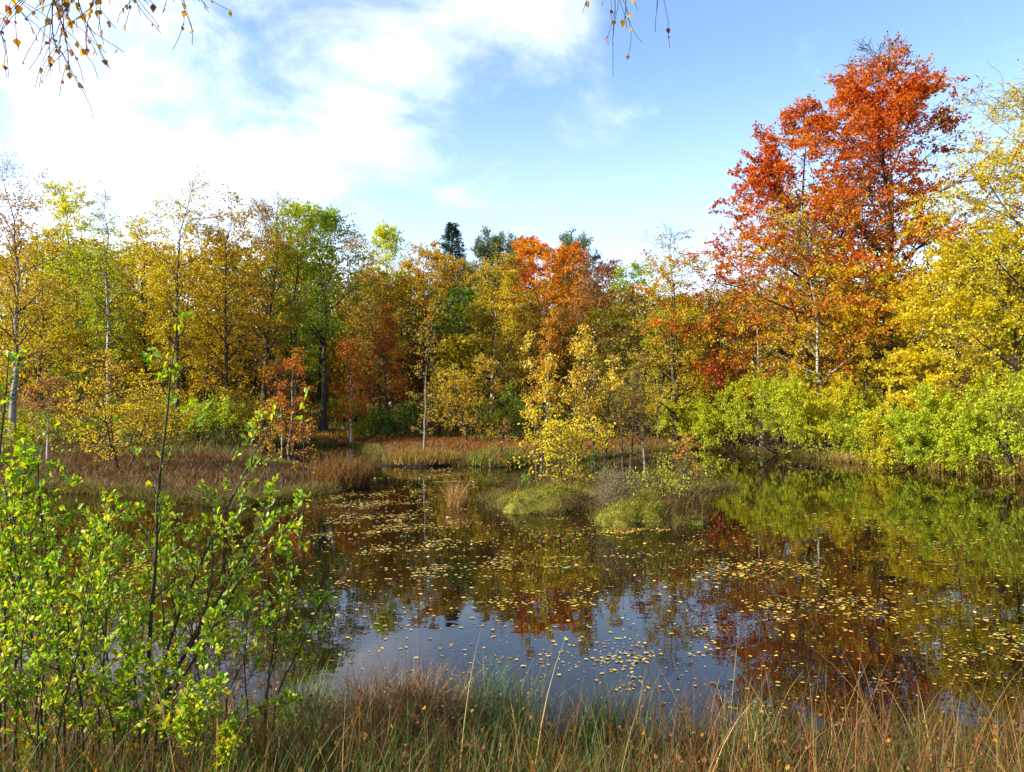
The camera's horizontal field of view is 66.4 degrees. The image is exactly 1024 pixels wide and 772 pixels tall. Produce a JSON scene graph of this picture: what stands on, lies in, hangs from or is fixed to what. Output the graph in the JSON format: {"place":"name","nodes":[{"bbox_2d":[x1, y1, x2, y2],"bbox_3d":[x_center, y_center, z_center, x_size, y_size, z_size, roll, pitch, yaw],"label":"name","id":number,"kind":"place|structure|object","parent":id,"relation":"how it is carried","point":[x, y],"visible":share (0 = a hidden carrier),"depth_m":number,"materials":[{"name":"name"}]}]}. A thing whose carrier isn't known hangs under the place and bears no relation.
{"place":"outdoors","nodes":[
{"label":"outdoors","id":0,"kind":"place"},
{"bbox_2d":[0,445,1023,771],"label":"pond water","id":1,"kind":"structure","parent":0,"point":[918,507],"depth_m":10.47,"materials":[{"name":"liquid"}]},
{"bbox_2d":[32,456,1023,681],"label":"floating leaves","id":2,"kind":"object","parent":1,"relation":"on","point":[733,574],"visible":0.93,"depth_m":10.89,"materials":[{"name":"yellow plant"}]},
{"bbox_2d":[0,360,1023,771],"bbox_3d":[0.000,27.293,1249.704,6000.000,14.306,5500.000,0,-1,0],"label":"ground","id":3,"kind":"structure","parent":0,"point":[312,414],"depth_m":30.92,"materials":[{"name":"brown plant"}]},
{"bbox_2d":[0,349,59,652],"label":"alder buckthorn shrub","id":4,"kind":"object","parent":3,"relation":"on","point":[11,357],"visible":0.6,"depth_m":4.08,"materials":[{"name":"green plant"}]},
{"bbox_2d":[0,146,85,441],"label":"birch tree","id":5,"kind":"object","parent":3,"relation":"on","point":[19,310],"visible":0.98,"depth_m":38.32,"materials":[{"name":"plant"}]},
{"bbox_2d":[13,372,81,460],"bbox_3d":[-16.556,1.156,28.041,2.247,3.335,1.904,0,-1,0],"label":"birch tree","id":6,"kind":"object","parent":3,"relation":"on","point":[48,380],"visible":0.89,"depth_m":27.82,"materials":[{"name":"orange plant"}]},
{"bbox_2d":[0,416,99,447],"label":"willow bush","id":7,"kind":"object","parent":3,"relation":"on","point":[18,433],"visible":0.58,"depth_m":35.41,"materials":[{"name":"green plant"}]},
{"bbox_2d":[0,220,105,428],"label":"broadleaf tree","id":8,"kind":"object","parent":3,"relation":"on","point":[62,347],"visible":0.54,"depth_m":46.16,"materials":[{"name":"yellow plant"}]},
{"bbox_2d":[0,179,126,403],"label":"broadleaf tree","id":9,"kind":"object","parent":3,"relation":"on","point":[65,206],"visible":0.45,"depth_m":52.66,"materials":[{"name":"yellow plant"}]},
{"bbox_2d":[0,451,150,771],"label":"alder buckthorn shrub","id":10,"kind":"object","parent":3,"relation":"on","point":[19,555],"visible":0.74,"depth_m":3.97,"materials":[{"name":"green plant"}]},
{"bbox_2d":[28,246,153,410],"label":"broadleaf tree","id":11,"kind":"object","parent":3,"relation":"on","point":[95,361],"visible":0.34,"depth_m":49.64,"materials":[{"name":"yellow plant"}]},
{"bbox_2d":[63,175,153,433],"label":"birch tree","id":12,"kind":"object","parent":3,"relation":"on","point":[103,252],"visible":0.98,"depth_m":44.92,"materials":[{"name":"yellow plant"}]},
{"bbox_2d":[0,637,251,771],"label":"alder buckthorn shrub","id":13,"kind":"object","parent":3,"relation":"on","point":[224,738],"visible":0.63,"depth_m":3.92,"materials":[{"name":"green plant"}]},
{"bbox_2d":[48,349,203,469],"bbox_3d":[-12.520,0.824,25.305,4.096,3.923,5.189,0,-1,0],"label":"birch tree","id":14,"kind":"object","parent":3,"relation":"on","point":[120,412],"visible":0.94,"depth_m":24.70,"materials":[{"name":"yellow plant"}]},
{"bbox_2d":[80,208,189,417],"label":"birch tree","id":15,"kind":"object","parent":3,"relation":"on","point":[136,359],"visible":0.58,"depth_m":49.54,"materials":[{"name":"yellow plant"}]},
{"bbox_2d":[97,392,202,446],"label":"willow bush","id":16,"kind":"object","parent":3,"relation":"on","point":[160,411],"visible":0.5,"depth_m":36.12,"materials":[{"name":"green plant"}]},
{"bbox_2d":[0,546,303,771],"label":"alder buckthorn shrub","id":17,"kind":"object","parent":3,"relation":"on","point":[122,674],"visible":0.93,"depth_m":3.65,"materials":[{"name":"green plant"}]},
{"bbox_2d":[113,302,213,762],"bbox_3d":[-2.060,0.906,4.421,0.655,2.740,0.425,0,-1,12],"label":"alder buckthorn shrub","id":18,"kind":"object","parent":3,"relation":"on","point":[158,495],"visible":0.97,"depth_m":4.46,"materials":[{"name":"green plant"}]},
{"bbox_2d":[43,472,290,763],"bbox_3d":[-2.143,1.477,4.896,1.431,1.893,0.847,0,-1,-20],"label":"alder buckthorn shrub","id":19,"kind":"object","parent":3,"relation":"on","point":[145,576],"visible":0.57,"depth_m":4.81,"materials":[{"name":"green plant"}]},
{"bbox_2d":[122,165,238,429],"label":"birch tree","id":20,"kind":"object","parent":3,"relation":"on","point":[160,274],"visible":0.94,"depth_m":42.07,"materials":[{"name":"yellow plant"}]},
{"bbox_2d":[144,393,246,445],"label":"willow bush","id":21,"kind":"object","parent":3,"relation":"on","point":[206,425],"visible":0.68,"depth_m":37.83,"materials":[{"name":"green plant"}]},
{"bbox_2d":[150,259,261,427],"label":"broadleaf tree","id":22,"kind":"object","parent":3,"relation":"on","point":[203,272],"visible":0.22,"depth_m":47.22,"materials":[{"name":"yellow plant"}]},
{"bbox_2d":[152,387,310,770],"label":"alder buckthorn shrub","id":23,"kind":"object","parent":3,"relation":"on","point":[267,525],"visible":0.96,"depth_m":4.32,"materials":[{"name":"green plant"}]},
{"bbox_2d":[179,183,284,436],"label":"birch tree","id":24,"kind":"object","parent":3,"relation":"on","point":[225,361],"visible":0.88,"depth_m":43.78,"materials":[{"name":"yellow plant"}]},
{"bbox_2d":[201,382,272,442],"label":"willow bush","id":25,"kind":"object","parent":3,"relation":"on","point":[241,418],"visible":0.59,"depth_m":41.60,"materials":[{"name":"green plant"}]},
{"bbox_2d":[227,196,300,399],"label":"birch tree","id":26,"kind":"object","parent":3,"relation":"on","point":[262,219],"visible":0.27,"depth_m":57.03,"materials":[{"name":"yellow plant"}]},
{"bbox_2d":[249,397,287,473],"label":"birch tree","id":27,"kind":"object","parent":3,"relation":"on","point":[267,414],"visible":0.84,"depth_m":23.41,"materials":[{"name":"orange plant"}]},
{"bbox_2d":[229,189,327,434],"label":"birch tree","id":28,"kind":"object","parent":3,"relation":"on","point":[271,299],"visible":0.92,"depth_m":45.99,"materials":[{"name":"yellow plant"}]},
{"bbox_2d":[225,524,334,751],"bbox_3d":[-1.371,1.558,4.664,0.632,1.461,0.318,0,-1,-9],"label":"alder buckthorn shrub","id":29,"kind":"object","parent":3,"relation":"on","point":[287,582],"visible":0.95,"depth_m":4.67,"materials":[{"name":"green plant"}]},
{"bbox_2d":[256,347,316,448],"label":"birch tree","id":30,"kind":"object","parent":3,"relation":"on","point":[282,401],"visible":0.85,"depth_m":41.14,"materials":[{"name":"orange plant"}]},
{"bbox_2d":[238,197,352,434],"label":"birch tree","id":31,"kind":"object","parent":3,"relation":"on","point":[299,211],"visible":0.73,"depth_m":47.75,"materials":[{"name":"yellow plant"}]},
{"bbox_2d":[239,655,357,751],"bbox_3d":[-1.478,2.386,5.432,0.801,0.999,1.060,0,-1,0],"label":"sedge tussock","id":32,"kind":"object","parent":3,"relation":"on","point":[316,698],"visible":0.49,"depth_m":5.46,"materials":[{"name":"green plant"}]},
{"bbox_2d":[278,200,380,432],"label":"birch tree","id":33,"kind":"object","parent":3,"relation":"on","point":[329,220],"visible":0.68,"depth_m":49.89,"materials":[{"name":"green plant"}]},
{"bbox_2d":[0,0,669,119],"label":"birch tree","id":34,"kind":"object","parent":3,"relation":"on","point":[18,8],"visible":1,"depth_m":3.22,"materials":[{"name":"orange plant"}]},
{"bbox_2d":[298,452,385,489],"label":"sedge tussock","id":35,"kind":"object","parent":3,"relation":"on","point":[340,469],"visible":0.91,"depth_m":22.39,"materials":[{"name":"brown plant"}]},
{"bbox_2d":[328,336,375,441],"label":"birch tree","id":36,"kind":"object","parent":3,"relation":"on","point":[350,353],"visible":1,"depth_m":45.23,"materials":[{"name":"orange plant"}]},
{"bbox_2d":[324,224,393,400],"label":"birch tree","id":37,"kind":"object","parent":3,"relation":"on","point":[354,280],"visible":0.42,"depth_m":59.26,"materials":[{"name":"yellow plant"}]},
{"bbox_2d":[349,406,391,439],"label":"willow bush","id":38,"kind":"object","parent":3,"relation":"on","point":[374,420],"visible":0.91,"depth_m":45.80,"materials":[{"name":"green plant"}]},
{"bbox_2d":[335,266,425,412],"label":"birch tree","id":39,"kind":"object","parent":3,"relation":"on","point":[366,308],"visible":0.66,"depth_m":54.66,"materials":[{"name":"plant"}]},
{"bbox_2d":[357,302,418,436],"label":"birch tree","id":40,"kind":"object","parent":3,"relation":"on","point":[387,320],"visible":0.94,"depth_m":47.57,"materials":[{"name":"orange plant"}]},
{"bbox_2d":[353,219,424,340],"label":"birch tree","id":41,"kind":"object","parent":3,"relation":"on","point":[384,236],"visible":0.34,"depth_m":73.63,"materials":[{"name":"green plant"}]},
{"bbox_2d":[375,399,424,437],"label":"willow bush","id":42,"kind":"object","parent":3,"relation":"on","point":[394,423],"visible":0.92,"depth_m":45.98,"materials":[{"name":"green plant"}]},
{"bbox_2d":[271,648,534,761],"bbox_3d":[-0.718,2.349,5.324,1.929,0.970,1.857,0,-1,0],"label":"sedge tussock","id":43,"kind":"object","parent":3,"relation":"on","point":[409,691],"visible":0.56,"depth_m":5.30,"materials":[{"name":"green plant"}]},
{"bbox_2d":[379,446,462,466],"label":"sedge tussock","id":44,"kind":"object","parent":3,"relation":"on","point":[422,457],"visible":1,"depth_m":30.61,"materials":[{"name":"brown plant"}]},
{"bbox_2d":[406,316,448,448],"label":"birch tree","id":45,"kind":"object","parent":3,"relation":"on","point":[434,394],"visible":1,"depth_m":32.75,"materials":[{"name":"yellow plant"}]},
{"bbox_2d":[374,240,490,398],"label":"oak tree","id":46,"kind":"object","parent":3,"relation":"on","point":[438,256],"visible":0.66,"depth_m":61.38,"materials":[{"name":"yellow plant"}]},
{"bbox_2d":[409,378,455,437],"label":"willow bush","id":47,"kind":"object","parent":3,"relation":"on","point":[439,414],"visible":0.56,"depth_m":46.50,"materials":[{"name":"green plant"}]},
{"bbox_2d":[417,221,475,330],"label":"spruce tree","id":48,"kind":"object","parent":3,"relation":"on","point":[451,234],"visible":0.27,"depth_m":91.72,"materials":[{"name":"green plant"}]},
{"bbox_2d":[412,259,506,370],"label":"birch tree","id":49,"kind":"object","parent":3,"relation":"on","point":[469,270],"visible":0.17,"depth_m":65.41,"materials":[{"name":"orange plant"}]},
{"bbox_2d":[424,353,510,440],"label":"birch tree","id":50,"kind":"object","parent":3,"relation":"on","point":[467,384],"visible":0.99,"depth_m":42.46,"materials":[{"name":"yellow plant"}]},
{"bbox_2d":[460,225,507,298],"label":"pine tree","id":51,"kind":"object","parent":3,"relation":"on","point":[481,248],"visible":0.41,"depth_m":89.37,"materials":[{"name":"green plant"}]},
{"bbox_2d":[460,445,530,466],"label":"sedge tussock","id":52,"kind":"object","parent":3,"relation":"on","point":[476,459],"visible":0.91,"depth_m":30.30,"materials":[{"name":"green plant"}]},
{"bbox_2d":[458,239,535,412],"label":"birch tree","id":53,"kind":"object","parent":3,"relation":"on","point":[482,315],"visible":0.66,"depth_m":54.28,"materials":[{"name":"yellow plant"}]},
{"bbox_2d":[463,381,543,440],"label":"willow bush","id":54,"kind":"object","parent":3,"relation":"on","point":[514,413],"visible":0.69,"depth_m":44.45,"materials":[{"name":"green plant"}]},
{"bbox_2d":[426,645,582,758],"bbox_3d":[-0.130,2.374,5.340,1.078,1.105,1.055,1,-2,-43],"label":"sedge tussock","id":55,"kind":"object","parent":3,"relation":"on","point":[498,707],"visible":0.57,"depth_m":5.37,"materials":[{"name":"green plant"}]},
{"bbox_2d":[0,616,1023,771],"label":"bank grass","id":56,"kind":"structure","parent":3,"relation":"on","point":[293,758],"depth_m":4.32,"materials":[{"name":"plant"}]},
{"bbox_2d":[0,235,1023,408],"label":"wood","id":57,"kind":"object","parent":3,"relation":"on","point":[455,344],"visible":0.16,"depth_m":59.20,"materials":[{"name":"yellow plant"}]},
{"bbox_2d":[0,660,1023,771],"bbox_3d":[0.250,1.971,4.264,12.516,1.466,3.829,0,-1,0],"label":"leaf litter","id":58,"kind":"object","parent":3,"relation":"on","point":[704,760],"visible":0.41,"depth_m":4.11,"materials":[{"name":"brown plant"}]},
{"bbox_2d":[488,267,536,428],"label":"birch tree","id":59,"kind":"object","parent":3,"relation":"on","point":[509,278],"visible":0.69,"depth_m":51.04,"materials":[{"name":"yellow plant"}]},
{"bbox_2d":[488,294,575,432],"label":"broadleaf tree","id":60,"kind":"object","parent":3,"relation":"on","point":[533,326],"visible":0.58,"depth_m":49.67,"materials":[{"name":"yellow plant"}]},
{"bbox_2d":[491,476,589,513],"bbox_3d":[0.787,2.521,18.734,2.838,0.848,2.878,0,-1,0],"label":"moss hummock","id":61,"kind":"object","parent":3,"relation":"on","point":[517,500],"visible":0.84,"depth_m":17.92,"materials":[{"name":"green plant"}]},
{"bbox_2d":[525,304,567,436],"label":"birch tree","id":62,"kind":"object","parent":3,"relation":"on","point":[550,337],"visible":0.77,"depth_m":45.89,"materials":[{"name":"yellow plant"}]},
{"bbox_2d":[464,234,645,406],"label":"maple tree","id":63,"kind":"object","parent":3,"relation":"on","point":[561,255],"visible":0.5,"depth_m":56.07,"materials":[{"name":"orange plant"}]},
{"bbox_2d":[543,225,602,318],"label":"pine tree","id":64,"kind":"object","parent":3,"relation":"on","point":[568,240],"visible":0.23,"depth_m":87.28,"materials":[{"name":"green plant"}]},
{"bbox_2d":[540,364,610,473],"bbox_3d":[1.901,1.133,22.556,1.977,3.566,1.912,0,-1,16],"label":"birch tree","id":65,"kind":"object","parent":3,"relation":"on","point":[564,394],"visible":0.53,"depth_m":22.43,"materials":[{"name":"yellow plant"}]},
{"bbox_2d":[522,461,667,505],"bbox_3d":[2.039,2.427,20.596,4.352,1.112,4.655,0,-1,0],"label":"moss hummock","id":66,"kind":"object","parent":3,"relation":"on","point":[585,486],"visible":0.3,"depth_m":19.74,"materials":[{"name":"green plant"}]},
{"bbox_2d":[519,330,563,483],"bbox_3d":[0.798,0.703,21.089,1.223,4.446,0.804,0,-1,0],"label":"birch tree","id":67,"kind":"object","parent":66,"relation":"on","point":[547,385],"visible":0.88,"depth_m":21.04,"materials":[{"name":"yellow plant"}]},
{"bbox_2d":[503,406,618,484],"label":"bush","id":68,"kind":"object","parent":66,"relation":"on","point":[551,426],"visible":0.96,"depth_m":19.84,"materials":[{"name":"yellow plant"}]},
{"bbox_2d":[543,663,650,766],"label":"sedge tussock","id":69,"kind":"object","parent":3,"relation":"on","point":[614,728],"visible":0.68,"depth_m":5.18,"materials":[{"name":"green plant"}]},
{"bbox_2d":[562,267,631,430],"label":"birch tree","id":70,"kind":"object","parent":3,"relation":"on","point":[582,304],"visible":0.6,"depth_m":49.90,"materials":[{"name":"orange plant"}]},
{"bbox_2d":[564,324,634,474],"bbox_3d":[2.452,0.508,22.158,2.102,4.498,1.388,0,-1,20],"label":"birch tree","id":71,"kind":"object","parent":3,"relation":"on","point":[585,342],"visible":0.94,"depth_m":22.09,"materials":[{"name":"yellow plant"}]},
{"bbox_2d":[570,301,650,434],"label":"broadleaf tree","id":72,"kind":"object","parent":3,"relation":"on","point":[618,322],"visible":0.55,"depth_m":48.71,"materials":[{"name":"yellow plant"}]},
{"bbox_2d":[582,460,656,507],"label":"willow bush","id":73,"kind":"object","parent":3,"relation":"on","point":[611,489],"visible":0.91,"depth_m":16.45,"materials":[{"name":"green plant"}]},
{"bbox_2d":[602,350,652,474],"bbox_3d":[3.497,0.962,23.629,1.431,4.061,1.157,-1,-2,42],"label":"birch tree","id":74,"kind":"object","parent":3,"relation":"on","point":[644,355],"visible":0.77,"depth_m":23.55,"materials":[{"name":"yellow plant"}]},
{"bbox_2d":[581,491,674,527],"bbox_3d":[2.495,2.526,16.155,1.933,0.734,2.172,-1,-2,43],"label":"moss hummock","id":75,"kind":"object","parent":3,"relation":"on","point":[635,509],"visible":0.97,"depth_m":15.73,"materials":[{"name":"green plant"}]},
{"bbox_2d":[607,260,663,341],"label":"broadleaf tree","id":76,"kind":"object","parent":3,"relation":"on","point":[637,269],"visible":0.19,"depth_m":73.94,"materials":[{"name":"green plant"}]},
{"bbox_2d":[598,365,672,438],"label":"willow bush","id":77,"kind":"object","parent":3,"relation":"on","point":[623,410],"visible":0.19,"depth_m":45.81,"materials":[{"name":"yellow plant"}]},
{"bbox_2d":[613,370,666,481],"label":"birch tree","id":78,"kind":"object","parent":3,"relation":"on","point":[643,426],"visible":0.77,"depth_m":23.91,"materials":[{"name":"yellow plant"}]},
{"bbox_2d":[611,222,722,444],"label":"birch tree","id":79,"kind":"object","parent":3,"relation":"on","point":[683,313],"visible":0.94,"depth_m":41.93,"materials":[{"name":"yellow plant"}]},
{"bbox_2d":[627,302,706,439],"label":"birch tree","id":80,"kind":"object","parent":3,"relation":"on","point":[647,339],"visible":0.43,"depth_m":43.71,"materials":[{"name":"yellow plant"}]},
{"bbox_2d":[622,448,731,503],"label":"willow bush","id":81,"kind":"object","parent":3,"relation":"on","point":[672,485],"visible":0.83,"depth_m":16.87,"materials":[{"name":"green plant"}]},
{"bbox_2d":[631,474,729,524],"bbox_3d":[3.454,2.341,16.533,2.428,1.120,2.600,0,-1,0],"label":"moss hummock","id":82,"kind":"object","parent":3,"relation":"on","point":[683,510],"visible":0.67,"depth_m":16.07,"materials":[{"name":"green plant"}]},
{"bbox_2d":[644,390,746,443],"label":"willow bush","id":83,"kind":"object","parent":3,"relation":"on","point":[681,423],"visible":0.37,"depth_m":41.98,"materials":[{"name":"green plant"}]},
{"bbox_2d":[668,370,784,451],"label":"willow bush","id":84,"kind":"object","parent":3,"relation":"on","point":[711,418],"visible":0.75,"depth_m":40.28,"materials":[{"name":"green plant"}]},
{"bbox_2d":[690,282,765,443],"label":"birch tree","id":85,"kind":"object","parent":3,"relation":"on","point":[718,375],"visible":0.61,"depth_m":41.24,"materials":[{"name":"yellow plant"}]},
{"bbox_2d":[681,282,782,441],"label":"birch tree","id":86,"kind":"object","parent":3,"relation":"on","point":[720,300],"visible":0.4,"depth_m":42.72,"materials":[{"name":"orange plant"}]},
{"bbox_2d":[687,663,807,770],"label":"sedge tussock","id":87,"kind":"object","parent":3,"relation":"on","point":[748,734],"visible":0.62,"depth_m":5.08,"materials":[{"name":"brown plant"}]},
{"bbox_2d":[713,283,807,445],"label":"birch tree","id":88,"kind":"object","parent":3,"relation":"on","point":[758,361],"visible":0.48,"depth_m":40.57,"materials":[{"name":"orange plant"}]},
{"bbox_2d":[688,242,857,439],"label":"beech tree","id":89,"kind":"object","parent":3,"relation":"on","point":[745,278],"visible":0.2,"depth_m":44.27,"materials":[{"name":"red plant"}]},
{"bbox_2d":[718,368,850,453],"bbox_3d":[12.689,1.316,37.401,6.008,4.437,4.389,1,-1,-28],"label":"willow bush","id":90,"kind":"object","parent":3,"relation":"on","point":[776,386],"visible":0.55,"depth_m":37.09,"materials":[{"name":"green plant"}]},
{"bbox_2d":[628,90,992,442],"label":"beech tree","id":91,"kind":"object","parent":3,"relation":"on","point":[776,170],"visible":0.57,"depth_m":41.28,"materials":[{"name":"orange plant"}]},
{"bbox_2d":[721,179,922,447],"bbox_3d":[14.119,-3.468,36.725,8.661,12.943,8.659,0,-1,0],"label":"birch tree","id":92,"kind":"object","parent":3,"relation":"on","point":[817,343],"visible":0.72,"depth_m":36.60,"materials":[{"name":"orange plant"}]},
{"bbox_2d":[763,370,884,454],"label":"willow bush","id":93,"kind":"object","parent":3,"relation":"on","point":[816,425],"visible":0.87,"depth_m":33.84,"materials":[{"name":"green plant"}]},
{"bbox_2d":[698,31,1023,433],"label":"beech tree","id":94,"kind":"object","parent":3,"relation":"on","point":[871,115],"visible":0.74,"depth_m":38.93,"materials":[{"name":"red plant"}]},
{"bbox_2d":[747,251,981,417],"bbox_3d":[17.088,-1.705,37.773,10.468,9.455,11.032,0,-1,0],"label":"maple tree","id":95,"kind":"object","parent":3,"relation":"on","point":[849,316],"visible":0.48,"depth_m":35.84,"materials":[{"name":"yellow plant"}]},
{"bbox_2d":[827,406,910,460],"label":"willow bush","id":96,"kind":"object","parent":3,"relation":"on","point":[853,442],"visible":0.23,"depth_m":32.03,"materials":[{"name":"green plant"}]},
{"bbox_2d":[851,376,983,469],"bbox_3d":[15.471,1.708,29.850,4.482,4.164,4.438,-1,-1,36],"label":"willow bush","id":97,"kind":"object","parent":3,"relation":"on","point":[883,459],"visible":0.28,"depth_m":30.04,"materials":[{"name":"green plant"}]},
{"bbox_2d":[855,235,1023,425],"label":"maple tree","id":98,"kind":"object","parent":3,"relation":"on","point":[907,313],"visible":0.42,"depth_m":30.95,"materials":[{"name":"yellow plant"}]},
{"bbox_2d":[883,369,1022,472],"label":"willow bush","id":99,"kind":"object","parent":3,"relation":"on","point":[921,428],"visible":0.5,"depth_m":28.20,"materials":[{"name":"green plant"}]},
{"bbox_2d":[896,59,1023,405],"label":"birch tree","id":100,"kind":"object","parent":3,"relation":"on","point":[994,160],"visible":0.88,"depth_m":28.61,"materials":[{"name":"yellow plant"}]},
{"bbox_2d":[912,362,1023,478],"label":"willow bush","id":101,"kind":"object","parent":3,"relation":"on","point":[949,441],"visible":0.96,"depth_m":26.00,"materials":[{"name":"green plant"}]},
{"bbox_2d":[913,222,1023,460],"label":"maple tree","id":102,"kind":"object","parent":3,"relation":"on","point":[982,308],"visible":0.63,"depth_m":28.57,"materials":[{"name":"yellow plant"}]},
{"bbox_2d":[0,0,1023,341],"label":"sky","id":103,"kind":"structure","parent":0,"point":[520,117],"materials":[{"name":"blue"}]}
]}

